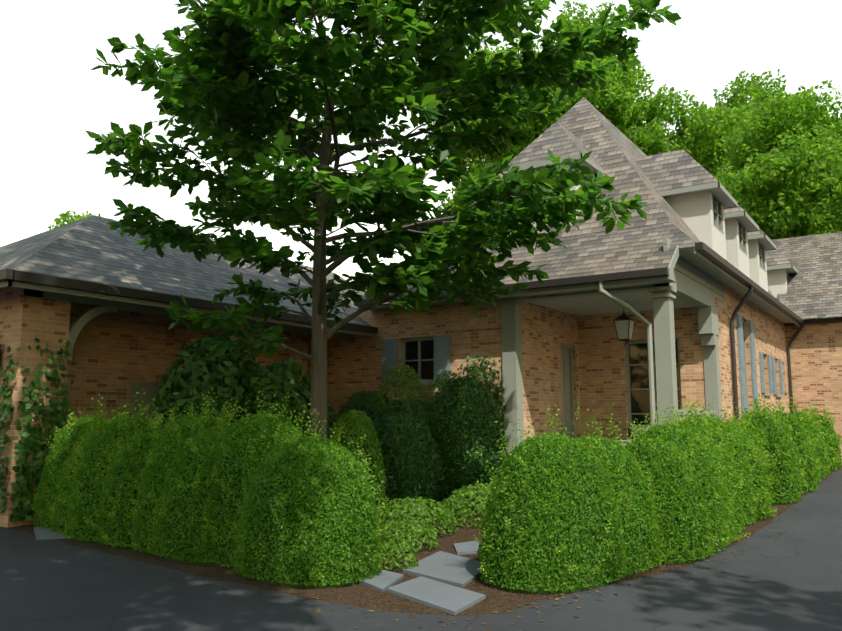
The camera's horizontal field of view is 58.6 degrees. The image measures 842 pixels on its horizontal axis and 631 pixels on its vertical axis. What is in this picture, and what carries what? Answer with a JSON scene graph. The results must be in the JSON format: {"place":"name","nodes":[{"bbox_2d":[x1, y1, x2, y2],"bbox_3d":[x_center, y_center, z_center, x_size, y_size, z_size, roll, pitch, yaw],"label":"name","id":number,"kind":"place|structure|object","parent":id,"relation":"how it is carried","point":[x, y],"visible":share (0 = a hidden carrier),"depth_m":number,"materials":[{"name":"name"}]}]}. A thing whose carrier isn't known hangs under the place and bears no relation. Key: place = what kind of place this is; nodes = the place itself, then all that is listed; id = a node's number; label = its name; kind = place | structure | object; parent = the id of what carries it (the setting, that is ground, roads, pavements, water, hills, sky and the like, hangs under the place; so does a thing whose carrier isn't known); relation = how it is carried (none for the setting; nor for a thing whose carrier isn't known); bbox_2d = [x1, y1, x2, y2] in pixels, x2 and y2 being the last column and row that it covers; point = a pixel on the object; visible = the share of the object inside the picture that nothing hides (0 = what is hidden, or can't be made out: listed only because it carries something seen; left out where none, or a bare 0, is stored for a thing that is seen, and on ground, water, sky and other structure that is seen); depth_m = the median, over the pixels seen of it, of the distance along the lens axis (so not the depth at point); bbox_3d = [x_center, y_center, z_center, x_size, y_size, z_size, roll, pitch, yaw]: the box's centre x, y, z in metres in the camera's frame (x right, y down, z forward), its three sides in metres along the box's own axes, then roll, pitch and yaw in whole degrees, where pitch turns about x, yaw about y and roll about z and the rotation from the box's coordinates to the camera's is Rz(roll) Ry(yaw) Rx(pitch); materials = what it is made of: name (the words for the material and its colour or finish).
{"place":"outdoors","nodes":[
{"label":"outdoors","id":0,"kind":"place"},
{"bbox_2d":[24,288,42,297],"bbox_3d":[6.250,1.951,20.395,6.514,4.800,35.537,-14,-16,61],"label":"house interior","id":1,"kind":"object","parent":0,"point":[29,292],"visible":0.03,"depth_m":12.05,"materials":[{"name":"black"}]},
{"bbox_2d":[0,285,841,526],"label":"brick house walls","id":2,"kind":"structure","parent":0,"point":[115,355],"depth_m":17.05,"materials":[{"name":"orange brick"}]},
{"bbox_2d":[0,337,505,522],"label":"vine leaves","id":3,"kind":"object","parent":2,"relation":"attached to","point":[29,442],"visible":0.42,"depth_m":11.49,"materials":[{"name":"green plant"}]},
{"bbox_2d":[131,347,570,435],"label":"house doors","id":4,"kind":"structure","parent":2,"relation":"in","point":[149,394],"depth_m":17.87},
{"bbox_2d":[0,153,799,454],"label":"house trim","id":5,"kind":"structure","parent":2,"relation":"attached to","point":[694,285],"depth_m":15.64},
{"bbox_2d":[0,97,841,326],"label":"house roof","id":6,"kind":"structure","parent":2,"relation":"on","point":[93,248],"depth_m":16.18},
{"bbox_2d":[0,242,841,420],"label":"house gutters","id":7,"kind":"object","parent":6,"relation":"attached to","point":[709,253],"visible":0.83,"depth_m":14.46,"materials":[{"name":"metal"}]},
{"bbox_2d":[613,302,634,340],"bbox_3d":[4.423,0.123,16.314,0.401,0.847,0.401,-5,-9,33],"label":"porch lantern","id":8,"kind":"object","parent":6,"relation":"attached to","point":[624,325],"visible":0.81,"depth_m":16.20,"materials":[{"name":"black"}]},
{"bbox_2d":[382,314,783,413],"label":"window shutters","id":9,"kind":"object","parent":2,"relation":"attached to","point":[442,358],"visible":0.83,"depth_m":19.12,"materials":[{"name":"wood"}]},
{"bbox_2d":[0,468,841,630],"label":"driveway","id":10,"kind":"structure","parent":0,"point":[754,588],"depth_m":6.84,"materials":[{"name":"grey asphalt"}]},
{"bbox_2d":[0,469,841,630],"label":"fallen leaves","id":11,"kind":"object","parent":10,"relation":"on","point":[628,584],"visible":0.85,"depth_m":7.37,"materials":[{"name":"brown plant"}]},
{"bbox_2d":[0,0,841,281],"label":"sky","id":12,"kind":"structure","parent":0,"point":[50,94],"materials":[{"name":"white"}]},
{"bbox_2d":[6,467,841,615],"bbox_3d":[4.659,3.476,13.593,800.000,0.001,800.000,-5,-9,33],"label":"ground","id":13,"kind":"structure","parent":0,"point":[497,599],"depth_m":7.60,"materials":[{"name":"soil"}]},
{"bbox_2d":[31,382,390,587],"bbox_3d":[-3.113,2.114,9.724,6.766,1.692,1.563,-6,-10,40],"label":"hedge","id":14,"kind":"object","parent":13,"relation":"on","point":[217,458],"depth_m":8.44,"materials":[{"name":"green plant"}]},
{"bbox_2d":[149,333,329,438],"bbox_3d":[-3.040,1.946,13.239,3.120,3.206,3.538,-5,-9,33],"label":"shrub","id":15,"kind":"object","parent":13,"relation":"on","point":[277,379],"depth_m":12.57,"materials":[{"name":"green plant"}]},
{"bbox_2d":[34,527,485,614],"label":"stepping stones","id":16,"kind":"object","parent":13,"relation":"on","point":[427,587],"visible":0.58,"depth_m":7.51,"materials":[{"name":"grey stone"}]},
{"bbox_2d":[330,408,385,518],"bbox_3d":[-1.119,2.287,11.331,1.069,1.768,2.207,-1,-8,5],"label":"light shrub","id":17,"kind":"object","parent":13,"relation":"on","point":[355,419],"depth_m":11.75,"materials":[{"name":"green plant"}]},
{"bbox_2d":[85,0,681,438],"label":"tree","id":18,"kind":"object","parent":13,"relation":"on","point":[234,75],"depth_m":10.69,"materials":[{"name":"green plant"}]},
{"bbox_2d":[327,376,508,511],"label":"wall shrubs","id":19,"kind":"object","parent":13,"relation":"on","point":[386,419],"depth_m":14.41,"materials":[{"name":"green plant"}]},
{"bbox_2d":[374,364,464,424],"bbox_3d":[-0.050,2.381,15.876,2.427,2.756,1.322,-5,-9,33],"label":"loose shrub","id":20,"kind":"object","parent":13,"relation":"on","point":[404,384],"visible":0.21,"depth_m":15.95,"materials":[{"name":"green plant"}]},
{"bbox_2d":[370,483,496,569],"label":"ground cover plants","id":21,"kind":"object","parent":13,"relation":"on","point":[393,533],"visible":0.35,"depth_m":10.24,"materials":[{"name":"green plant"}]},
{"bbox_2d":[470,109,662,162],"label":"cottonwood tree","id":22,"kind":"object","parent":13,"relation":"on","point":[537,136],"depth_m":49.77,"materials":[{"name":"green plant"}]},
{"bbox_2d":[423,0,698,213],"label":"leaves","id":23,"kind":"object","parent":22,"relation":"attached to","point":[614,103],"visible":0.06,"depth_m":48.09,"materials":[{"name":"green plant"}]},
{"bbox_2d":[463,394,841,592],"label":"hedge","id":24,"kind":"object","parent":13,"relation":"on","point":[602,479],"depth_m":8.00,"materials":[{"name":"green plant"}]},
{"bbox_2d":[755,155,841,317],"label":"tree","id":25,"kind":"object","parent":13,"relation":"on","point":[830,191],"visible":0.04,"depth_m":34.94,"materials":[{"name":"green plant"}]},
{"bbox_2d":[711,80,841,239],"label":"tree leaves","id":26,"kind":"object","parent":25,"relation":"attached to","point":[777,142],"visible":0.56,"depth_m":32.42,"materials":[{"name":"green plant"}]},
{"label":"tree wood","id":27,"kind":"object","parent":13,"relation":"on","visible":0},
{"bbox_2d":[666,68,841,213],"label":"tree leaves","id":28,"kind":"object","parent":27,"relation":"on","point":[701,131],"visible":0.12,"depth_m":45.95,"materials":[{"name":"green plant"}]},
{"bbox_3d":[-16.206,1.028,35.561,3.721,10.594,5.434,-5,-9,33],"label":"tree wood","id":29,"kind":"object","parent":13,"relation":"on","visible":0},
{"bbox_2d":[47,210,100,229],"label":"tree leaves","id":30,"kind":"object","parent":29,"relation":"on","point":[64,216],"depth_m":35.62,"materials":[{"name":"green plant"}]},
{"bbox_2d":[405,176,718,424],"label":"window","id":31,"kind":"structure","parent":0,"point":[639,380],"depth_m":17.75,"materials":[{"name":"glass"}]},
{"bbox_2d":[367,159,795,322],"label":"house soffits","id":32,"kind":"object","parent":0,"point":[637,301],"visible":0.29,"depth_m":16.89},
{"bbox_2d":[522,164,803,319],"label":"dormer wall","id":33,"kind":"structure","parent":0,"point":[694,211],"depth_m":18.80,"materials":[{"name":"white paint"}]},
{"bbox_2d":[805,317,832,319],"bbox_3d":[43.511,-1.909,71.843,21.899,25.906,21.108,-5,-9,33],"label":"gutter","id":34,"kind":"object","parent":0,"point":[819,318],"depth_m":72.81,"materials":[{"name":"metal"}]}
]}

